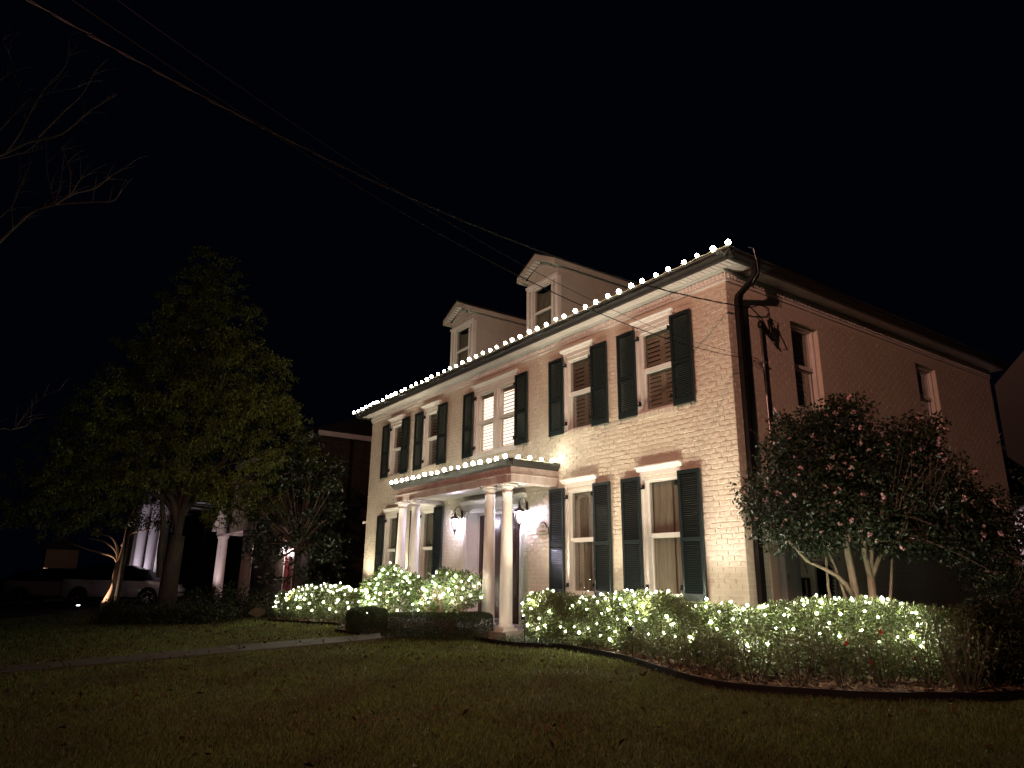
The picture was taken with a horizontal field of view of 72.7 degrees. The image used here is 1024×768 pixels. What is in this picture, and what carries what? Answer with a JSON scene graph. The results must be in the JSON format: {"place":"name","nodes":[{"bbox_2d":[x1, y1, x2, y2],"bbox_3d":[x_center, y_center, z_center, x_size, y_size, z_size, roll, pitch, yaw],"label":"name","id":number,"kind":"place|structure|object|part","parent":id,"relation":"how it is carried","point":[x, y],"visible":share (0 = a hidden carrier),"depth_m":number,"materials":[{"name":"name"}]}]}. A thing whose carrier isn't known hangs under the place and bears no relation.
{"place":"outdoors","nodes":[
{"label":"outdoors","id":0,"kind":"place"},
{"bbox_2d":[0,594,210,617],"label":"driveway","id":1,"kind":"structure","parent":0,"point":[9,607],"depth_m":30.27,"materials":[{"name":"concrete"}]},
{"bbox_2d":[3,568,88,602],"bbox_3d":[-22.591,10.123,35.007,4.720,1.685,1.920,2,-16,-6],"label":"parked car","id":2,"kind":"object","parent":1,"relation":"on","point":[39,584],"visible":0.56,"depth_m":34.07,"materials":[{"name":"beige paint"}]},
{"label":"side window","id":3,"kind":"part","parent":2,"relation":"part of","materials":[{"name":"black glass"}]},
{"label":"side window","id":4,"kind":"part","parent":2,"relation":"part of","materials":[{"name":"black glass"}]},
{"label":"side window","id":5,"kind":"part","parent":2,"relation":"part of","materials":[{"name":"black glass"}]},
{"bbox_2d":[59,565,186,605],"bbox_3d":[-16.676,8.671,30.078,4.720,1.685,1.920,1,-16,0],"label":"parked car","id":6,"kind":"object","parent":1,"relation":"on","point":[80,586],"visible":0.64,"depth_m":29.21,"materials":[{"name":"grey paint"}]},
{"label":"side window","id":7,"kind":"part","parent":6,"relation":"part of","materials":[{"name":"black glass"}]},
{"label":"side window","id":8,"kind":"part","parent":6,"relation":"part of","materials":[{"name":"black glass"}]},
{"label":"side window","id":9,"kind":"part","parent":6,"relation":"part of","materials":[{"name":"black glass"}]},
{"bbox_2d":[0,578,1023,767],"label":"ground","id":10,"kind":"structure","parent":0,"point":[2,580],"depth_m":7.02,"materials":[{"name":"green plant"}]},
{"bbox_2d":[39,536,84,598],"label":"garden house","id":11,"kind":"structure","parent":10,"relation":"on","point":[62,553],"depth_m":40.02,"materials":[{"name":"beige paint"}]},
{"bbox_2d":[0,27,146,430],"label":"bare tree","id":12,"kind":"object","parent":10,"relation":"on","point":[9,149],"visible":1,"depth_m":13.37,"materials":[{"name":"brown plant"}]},
{"bbox_2d":[10,471,188,608],"bbox_3d":[-16.606,6.154,27.833,7.085,5.533,2.088,1,-16,0],"label":"crape myrtle","id":13,"kind":"object","parent":10,"relation":"on","point":[118,572],"visible":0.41,"depth_m":27.89,"materials":[{"name":"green plant"}]},
{"bbox_2d":[86,595,137,624],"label":"shrub","id":14,"kind":"object","parent":10,"relation":"on","point":[102,615],"visible":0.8,"depth_m":19.94,"materials":[{"name":"green plant"}]},
{"bbox_2d":[110,598,161,625],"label":"shrub","id":15,"kind":"object","parent":10,"relation":"on","point":[127,618],"visible":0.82,"depth_m":19.44,"materials":[{"name":"green plant"}]},
{"bbox_2d":[0,245,328,617],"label":"oak tree","id":16,"kind":"object","parent":10,"relation":"on","point":[179,508],"visible":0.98,"depth_m":22.81,"materials":[{"name":"green plant"}]},
{"bbox_2d":[138,596,193,624],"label":"shrub","id":17,"kind":"object","parent":10,"relation":"on","point":[161,613],"visible":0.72,"depth_m":19.07,"materials":[{"name":"green plant"}]},
{"bbox_2d":[125,469,241,593],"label":"neighbour house","id":18,"kind":"structure","parent":10,"relation":"on","point":[199,555],"depth_m":42.30,"materials":[{"name":"grey"}]},
{"bbox_2d":[163,598,215,625],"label":"shrub","id":19,"kind":"object","parent":10,"relation":"on","point":[188,614],"visible":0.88,"depth_m":18.68,"materials":[{"name":"green plant"}]},
{"bbox_2d":[173,584,227,619],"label":"shrub","id":20,"kind":"object","parent":10,"relation":"on","point":[200,597],"visible":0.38,"depth_m":20.19,"materials":[{"name":"green plant"}]},
{"bbox_2d":[190,599,243,623],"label":"shrub","id":21,"kind":"object","parent":10,"relation":"on","point":[229,614],"visible":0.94,"depth_m":18.61,"materials":[{"name":"green plant"}]},
{"bbox_2d":[0,631,441,673],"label":"front walk","id":22,"kind":"structure","parent":10,"relation":"on","point":[121,659],"depth_m":12.50,"materials":[{"name":"concrete"}]},
{"bbox_2d":[205,580,263,617],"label":"shrub","id":23,"kind":"object","parent":10,"relation":"on","point":[233,599],"visible":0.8,"depth_m":20.02,"materials":[{"name":"green plant"}]},
{"bbox_2d":[249,608,264,621],"bbox_3d":[-6.759,6.142,18.430,0.436,0.425,0.048,1,-16,0],"label":"yard ornament","id":24,"kind":"object","parent":10,"relation":"on","point":[256,612],"visible":0.89,"depth_m":18.44,"materials":[{"name":"black metal"}]},
{"bbox_2d":[236,588,285,618],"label":"shrub","id":25,"kind":"object","parent":10,"relation":"on","point":[259,605],"visible":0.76,"depth_m":19.67,"materials":[{"name":"green plant"}]},
{"bbox_2d":[225,428,351,610],"bbox_3d":[-7.286,4.277,22.359,4.152,5.869,2.150,1,-16,-1],"label":"magnolia tree","id":26,"kind":"object","parent":10,"relation":"on","point":[297,538],"visible":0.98,"depth_m":22.28,"materials":[{"name":"green plant"}]},
{"bbox_2d":[211,417,372,605],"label":"neighbour house","id":27,"kind":"structure","parent":10,"relation":"on","point":[349,440],"depth_m":27.98,"materials":[{"name":"brown"}]},
{"bbox_2d":[282,547,293,600],"bbox_3d":[-8.891,7.539,27.809,0.090,2.150,1.000,11,-19,-33],"label":"door","id":28,"kind":"structure","parent":27,"relation":"in","point":[287,572],"depth_m":27.82,"materials":[{"name":"red wood"}]},
{"bbox_2d":[267,615,360,634],"bbox_3d":[-4.914,5.899,17.045,0.701,0.165,6.710,11,-19,-33],"label":"bed edging","id":29,"kind":"object","parent":10,"relation":"on","point":[337,630],"visible":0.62,"depth_m":16.98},
{"bbox_2d":[280,615,404,634],"bbox_3d":[-4.031,6.031,17.643,2.819,0.101,6.700,11,-19,-33],"label":"mulch bed","id":30,"kind":"object","parent":10,"relation":"on","point":[338,622],"visible":0.15,"depth_m":17.49,"materials":[{"name":"soil"}]},
{"bbox_2d":[273,582,390,622],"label":"hedge","id":31,"kind":"object","parent":30,"relation":"on","point":[323,610],"visible":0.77,"depth_m":17.96,"materials":[{"name":"green plant"}]},
{"bbox_2d":[275,583,357,610],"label":"fairy lights","id":32,"kind":"object","parent":31,"relation":"attached to","point":[322,594],"visible":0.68,"depth_m":17.85,"materials":[{"name":"white"}]},
{"bbox_2d":[344,606,387,633],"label":"boxwood hedge","id":33,"kind":"object","parent":30,"relation":"on","point":[352,623],"visible":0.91,"depth_m":14.70,"materials":[{"name":"green plant"}]},
{"bbox_2d":[359,564,416,626],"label":"laurel bush","id":34,"kind":"object","parent":30,"relation":"on","point":[386,585],"visible":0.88,"depth_m":15.29,"materials":[{"name":"green plant"}]},
{"bbox_2d":[365,562,413,601],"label":"fairy lights","id":35,"kind":"object","parent":34,"relation":"attached to","point":[378,581],"visible":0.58,"depth_m":15.36,"materials":[{"name":"white"}]},
{"bbox_2d":[380,611,493,639],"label":"boxwood hedge","id":36,"kind":"object","parent":10,"relation":"on","point":[416,616],"visible":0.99,"depth_m":13.03,"materials":[{"name":"green plant"}]},
{"bbox_2d":[404,565,484,636],"bbox_3d":[-1.391,4.241,13.690,2.352,1.344,0.608,-13,-21,41],"label":"laurel bush","id":37,"kind":"object","parent":10,"relation":"on","point":[439,604],"visible":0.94,"depth_m":13.53,"materials":[{"name":"green plant"}]},
{"bbox_2d":[408,572,480,603],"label":"fairy lights","id":38,"kind":"object","parent":37,"relation":"attached to","point":[448,589],"visible":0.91,"depth_m":13.45,"materials":[{"name":"white"}]},
{"bbox_2d":[0,615,1012,767],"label":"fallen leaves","id":39,"kind":"object","parent":10,"relation":"on","point":[560,735],"visible":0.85,"depth_m":9.94,"materials":[{"name":"brown plant"}]},
{"bbox_2d":[521,616,526,641],"bbox_3d":[0.204,4.171,11.670,0.055,0.540,0.100,11,-19,-33],"label":"garden floodlight","id":40,"kind":"object","parent":10,"relation":"on","point":[524,618],"visible":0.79,"depth_m":11.69,"materials":[{"name":"black metal"}]},
{"bbox_2d":[627,626,635,664],"bbox_3d":[1.641,3.596,9.517,0.055,0.540,0.100,11,-19,-33],"label":"garden floodlight","id":41,"kind":"object","parent":10,"relation":"on","point":[631,628],"visible":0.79,"depth_m":9.54,"materials":[{"name":"black metal"}]},
{"bbox_2d":[270,613,1023,699],"bbox_3d":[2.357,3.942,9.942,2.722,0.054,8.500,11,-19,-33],"label":"mulch bed","id":42,"kind":"object","parent":10,"relation":"on","point":[820,677],"visible":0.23,"depth_m":7.96,"materials":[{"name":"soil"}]},
{"bbox_2d":[492,632,512,639],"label":"strap plant","id":43,"kind":"object","parent":42,"relation":"on","point":[498,637],"visible":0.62,"depth_m":12.29,"materials":[{"name":"green plant"}]},
{"bbox_2d":[496,635,518,641],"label":"strap plant","id":44,"kind":"object","parent":42,"relation":"on","point":[510,639],"visible":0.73,"depth_m":11.96,"materials":[{"name":"green plant"}]},
{"bbox_2d":[512,633,527,641],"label":"strap plant","id":45,"kind":"object","parent":42,"relation":"on","point":[520,637],"visible":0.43,"depth_m":11.96,"materials":[{"name":"green plant"}]},
{"bbox_2d":[514,637,530,642],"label":"strap plant","id":46,"kind":"object","parent":42,"relation":"on","point":[521,640],"visible":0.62,"depth_m":11.74,"materials":[{"name":"green plant"}]},
{"bbox_2d":[529,637,547,643],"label":"strap plant","id":47,"kind":"object","parent":42,"relation":"on","point":[540,641],"visible":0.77,"depth_m":11.47,"materials":[{"name":"green plant"}]},
{"bbox_2d":[526,636,551,642],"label":"strap plant","id":48,"kind":"object","parent":42,"relation":"on","point":[537,639],"visible":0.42,"depth_m":11.72,"materials":[{"name":"green plant"}]},
{"bbox_2d":[544,637,561,645],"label":"strap plant","id":49,"kind":"object","parent":42,"relation":"on","point":[550,641],"visible":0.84,"depth_m":11.36,"materials":[{"name":"green plant"}]},
{"bbox_2d":[521,588,696,656],"bbox_3d":[1.427,3.753,11.158,1.075,0.980,3.708,11,-19,-33],"label":"hedge","id":50,"kind":"object","parent":42,"relation":"on","point":[569,615],"visible":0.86,"depth_m":10.83,"materials":[{"name":"green plant"}]},
{"bbox_2d":[522,589,677,640],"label":"fairy lights","id":51,"kind":"object","parent":50,"relation":"attached to","point":[606,611],"visible":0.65,"depth_m":10.52,"materials":[{"name":"white"}]},
{"bbox_2d":[629,618,675,662],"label":"rose bush","id":52,"kind":"object","parent":42,"relation":"on","point":[648,652],"visible":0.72,"depth_m":9.43,"materials":[{"name":"green plant"}]},
{"bbox_2d":[651,621,699,667],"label":"rose bush","id":53,"kind":"object","parent":42,"relation":"on","point":[664,649],"visible":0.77,"depth_m":9.04,"materials":[{"name":"green plant"}]},
{"bbox_2d":[666,616,728,673],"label":"rose bush","id":54,"kind":"object","parent":42,"relation":"on","point":[690,633],"visible":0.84,"depth_m":8.46,"materials":[{"name":"green plant"}]},
{"bbox_2d":[692,618,763,678],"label":"rose bush","id":55,"kind":"object","parent":42,"relation":"on","point":[731,658],"visible":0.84,"depth_m":8.08,"materials":[{"name":"green plant"}]},
{"bbox_2d":[720,620,790,683],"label":"rose bush","id":56,"kind":"object","parent":42,"relation":"on","point":[751,653],"visible":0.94,"depth_m":7.73,"materials":[{"name":"green plant"}]},
{"bbox_2d":[754,616,836,684],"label":"rose bush","id":57,"kind":"object","parent":42,"relation":"on","point":[795,654],"visible":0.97,"depth_m":7.62,"materials":[{"name":"green plant"}]},
{"bbox_2d":[668,594,1007,684],"bbox_3d":[3.722,3.017,8.388,3.820,0.970,1.566,-7,-17,25],"label":"hedge","id":58,"kind":"object","parent":42,"relation":"on","point":[830,608],"visible":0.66,"depth_m":8.04,"materials":[{"name":"green plant"}]},
{"bbox_2d":[673,594,918,646],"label":"fairy lights","id":59,"kind":"object","parent":58,"relation":"attached to","point":[821,601],"visible":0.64,"depth_m":8.05,"materials":[{"name":"white"}]},
{"bbox_2d":[801,609,874,686],"bbox_3d":[3.584,2.875,7.596,0.745,0.811,0.549,11,-19,-33],"label":"rose bush","id":60,"kind":"object","parent":42,"relation":"on","point":[825,642],"visible":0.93,"depth_m":7.53,"materials":[{"name":"green plant"}]},
{"bbox_2d":[844,615,926,687],"bbox_3d":[3.900,2.859,7.409,0.738,0.749,0.752,2,-16,-5],"label":"rose bush","id":61,"kind":"object","parent":42,"relation":"on","point":[871,662],"visible":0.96,"depth_m":7.36,"materials":[{"name":"green plant"}]},
{"bbox_2d":[888,615,972,688],"bbox_3d":[4.411,2.857,7.448,0.768,0.785,0.740,7,-17,-21],"label":"rose bush","id":62,"kind":"object","parent":42,"relation":"on","point":[924,664],"visible":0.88,"depth_m":7.33,"materials":[{"name":"green plant"}]},
{"bbox_2d":[917,606,997,691],"bbox_3d":[4.614,2.765,7.258,0.673,0.863,0.677,11,-19,-33],"label":"rose bush","id":63,"kind":"object","parent":42,"relation":"on","point":[945,652],"visible":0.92,"depth_m":7.17,"materials":[{"name":"green plant"}]},
{"bbox_2d":[935,617,1007,689],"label":"rose bush","id":64,"kind":"object","parent":42,"relation":"on","point":[975,656],"visible":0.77,"depth_m":7.37,"materials":[{"name":"green plant"}]},
{"bbox_2d":[956,593,1023,686],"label":"dark shrub","id":65,"kind":"object","parent":42,"relation":"on","point":[1006,619],"visible":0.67,"depth_m":7.61,"materials":[{"name":"green plant"}]},
{"bbox_2d":[355,245,1023,658],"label":"brick house","id":66,"kind":"structure","parent":10,"relation":"on","point":[647,441],"depth_m":13.35,"materials":[{"name":"beige brick"}]},
{"bbox_2d":[382,507,398,577],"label":"window","id":67,"kind":"structure","parent":66,"relation":"in","point":[389,547],"depth_m":20.06,"materials":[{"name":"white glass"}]},
{"bbox_2d":[388,414,406,475],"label":"window","id":68,"kind":"structure","parent":66,"relation":"in","point":[393,434],"depth_m":20.75,"materials":[{"name":"white glass"}]},
{"bbox_2d":[71,0,771,427],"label":"phone wire","id":69,"kind":"object","parent":66,"relation":"attached to","point":[371,194],"visible":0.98,"depth_m":5.99,"materials":[{"name":"black"}]},
{"bbox_2d":[418,504,436,585],"bbox_3d":[-2.185,4.212,18.115,0.355,2.225,1.185,11,-19,-33],"label":"window","id":70,"kind":"structure","parent":66,"relation":"in","point":[426,522],"depth_m":18.33,"materials":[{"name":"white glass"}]},
{"bbox_2d":[421,399,442,467],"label":"window","id":71,"kind":"structure","parent":66,"relation":"in","point":[427,438],"depth_m":19.06,"materials":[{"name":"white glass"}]},
{"bbox_2d":[117,0,771,426],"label":"phone wire","id":72,"kind":"object","parent":66,"relation":"attached to","point":[393,188],"visible":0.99,"depth_m":6.22,"materials":[{"name":"black"}]},
{"bbox_2d":[450,506,462,534],"bbox_3d":[-1.333,3.279,16.712,0.315,0.682,0.230,11,-19,-33],"label":"wall lantern","id":73,"kind":"object","parent":66,"relation":"attached to","point":[455,517],"depth_m":16.68,"materials":[{"name":"white glass"}]},
{"bbox_2d":[390,454,553,483],"bbox_3d":[-1.108,2.016,15.685,1.138,0.133,5.236,11,-19,-33],"label":"light string","id":74,"kind":"object","parent":66,"relation":"attached to","point":[472,464],"visible":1,"depth_m":14.36,"materials":[{"name":"white glass"}]},
{"bbox_2d":[459,492,526,625],"bbox_3d":[-0.333,3.923,15.556,0.540,2.715,2.600,11,-19,-33],"label":"doorway","id":75,"kind":"structure","parent":66,"relation":"in","point":[473,523],"depth_m":15.96,"materials":[{"name":"white wood"}]},
{"bbox_2d":[471,369,519,459],"bbox_3d":[-0.443,0.825,16.823,0.690,2.340,2.810,11,-19,-33],"label":"window","id":76,"kind":"structure","parent":66,"relation":"in","point":[496,403],"depth_m":16.70,"materials":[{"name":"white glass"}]},
{"bbox_2d":[514,497,527,529],"bbox_3d":[0.192,2.712,14.608,0.315,0.682,0.230,11,-19,-33],"label":"wall lantern","id":77,"kind":"object","parent":66,"relation":"attached to","point":[517,510],"depth_m":14.56,"materials":[{"name":"white glass"}]},
{"bbox_2d":[353,239,730,413],"bbox_3d":[-0.870,-0.636,16.647,0.104,0.143,14.812,11,-19,-33],"label":"light string","id":78,"kind":"object","parent":66,"relation":"attached to","point":[712,249],"visible":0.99,"depth_m":14.19,"materials":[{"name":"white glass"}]},
{"bbox_2d":[536,522,548,534],"bbox_3d":[0.623,2.925,14.154,0.028,0.250,0.403,11,-19,-33],"label":"address plaque","id":79,"kind":"object","parent":66,"relation":"attached to","point":[542,528],"visible":1,"depth_m":14.13,"materials":[{"name":"brown metal"}]},
{"bbox_2d":[558,338,595,432],"bbox_3d":[1.489,0.135,14.042,0.570,1.825,1.040,11,-19,-33],"label":"window","id":80,"kind":"structure","parent":66,"relation":"in","point":[581,362],"depth_m":14.18,"materials":[{"name":"white glass"}]},
{"bbox_2d":[559,474,598,594],"bbox_3d":[1.352,2.914,13.292,0.424,2.225,1.185,11,-19,-33],"label":"window","id":81,"kind":"structure","parent":66,"relation":"in","point":[579,553],"depth_m":13.40,"materials":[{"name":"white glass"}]},
{"bbox_2d":[629,307,676,413],"bbox_3d":[2.681,-0.308,12.396,0.570,1.825,1.040,11,-19,-33],"label":"window","id":82,"kind":"structure","parent":66,"relation":"in","point":[660,371],"depth_m":12.52,"materials":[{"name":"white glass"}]},
{"bbox_2d":[634,460,684,596],"bbox_3d":[2.533,2.469,11.639,0.429,2.225,1.180,12,-19,-35],"label":"window","id":83,"kind":"structure","parent":66,"relation":"in","point":[662,563],"depth_m":11.74,"materials":[{"name":"white glass"}]},
{"bbox_2d":[757,319,782,543],"bbox_3d":[4.167,0.690,11.060,0.303,3.680,0.156,2,-16,-5],"label":"conduit mast","id":84,"kind":"object","parent":66,"relation":"attached to","point":[760,323],"visible":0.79,"depth_m":11.31,"materials":[{"name":"metal"}]},
{"bbox_2d":[26,0,778,341],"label":"service cable","id":85,"kind":"object","parent":84,"relation":"attached to","point":[384,186],"visible":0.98,"depth_m":7.65,"materials":[{"name":"black plastic"}]},
{"bbox_2d":[768,544,802,605],"bbox_3d":[4.124,2.889,10.458,0.580,0.920,0.151,11,-19,-33],"label":"breaker panel","id":86,"kind":"object","parent":66,"relation":"attached to","point":[785,577],"visible":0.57,"depth_m":10.42,"materials":[{"name":"black metal"}]},
{"bbox_2d":[790,322,820,413],"bbox_3d":[5.034,-0.253,12.393,1.020,1.770,0.560,11,-19,-33],"label":"window","id":87,"kind":"structure","parent":66,"relation":"in","point":[797,331],"depth_m":12.49,"materials":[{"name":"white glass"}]},
{"bbox_2d":[800,547,811,599],"bbox_3d":[4.493,2.723,10.812,0.331,1.366,0.086,11,-19,-33],"label":"outlet box","id":88,"kind":"object","parent":66,"relation":"attached to","point":[806,587],"visible":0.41,"depth_m":10.71,"materials":[{"name":"black"}]},
{"bbox_2d":[813,561,843,645],"bbox_3d":[4.965,3.501,11.135,0.740,1.320,0.232,11,-19,-33],"label":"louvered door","id":89,"kind":"structure","parent":66,"relation":"in","point":[819,575],"depth_m":11.18,"materials":[{"name":"black wood"}]},
{"bbox_2d":[915,365,945,432],"bbox_3d":[8.705,0.323,14.746,0.890,1.400,0.320,11,-19,-33],"label":"window","id":90,"kind":"structure","parent":66,"relation":"in","point":[919,370],"depth_m":14.98,"materials":[{"name":"white wood"}]},
{"bbox_2d":[474,636,1023,702],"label":"bed edging","id":91,"kind":"object","parent":10,"relation":"on","point":[997,696],"visible":0.58,"depth_m":7.20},
{"bbox_2d":[727,391,1023,667],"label":"camellia tree","id":92,"kind":"object","parent":10,"relation":"on","point":[842,494],"visible":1,"depth_m":9.19,"materials":[{"name":"green plant"}]},
{"bbox_2d":[995,351,1023,466],"bbox_3d":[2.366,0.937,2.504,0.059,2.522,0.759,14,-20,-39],"label":"house","id":93,"kind":"structure","parent":10,"relation":"on","point":[1009,387],"depth_m":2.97,"materials":[{"name":"brick"}]},
{"bbox_2d":[997,409,1023,556],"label":"cedar tree","id":94,"kind":"object","parent":10,"relation":"on","point":[1021,481],"visible":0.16,"depth_m":15.02,"materials":[{"name":"green plant"}]},
{"bbox_2d":[1003,457,1023,569],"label":"neighbour house","id":95,"kind":"structure","parent":10,"relation":"on","point":[1013,489],"depth_m":18.66,"materials":[{"name":"brick"}]},
{"bbox_2d":[0,0,1023,577],"label":"sky","id":96,"kind":"structure","parent":0,"point":[871,152],"materials":[{"name":"black"}]}
]}

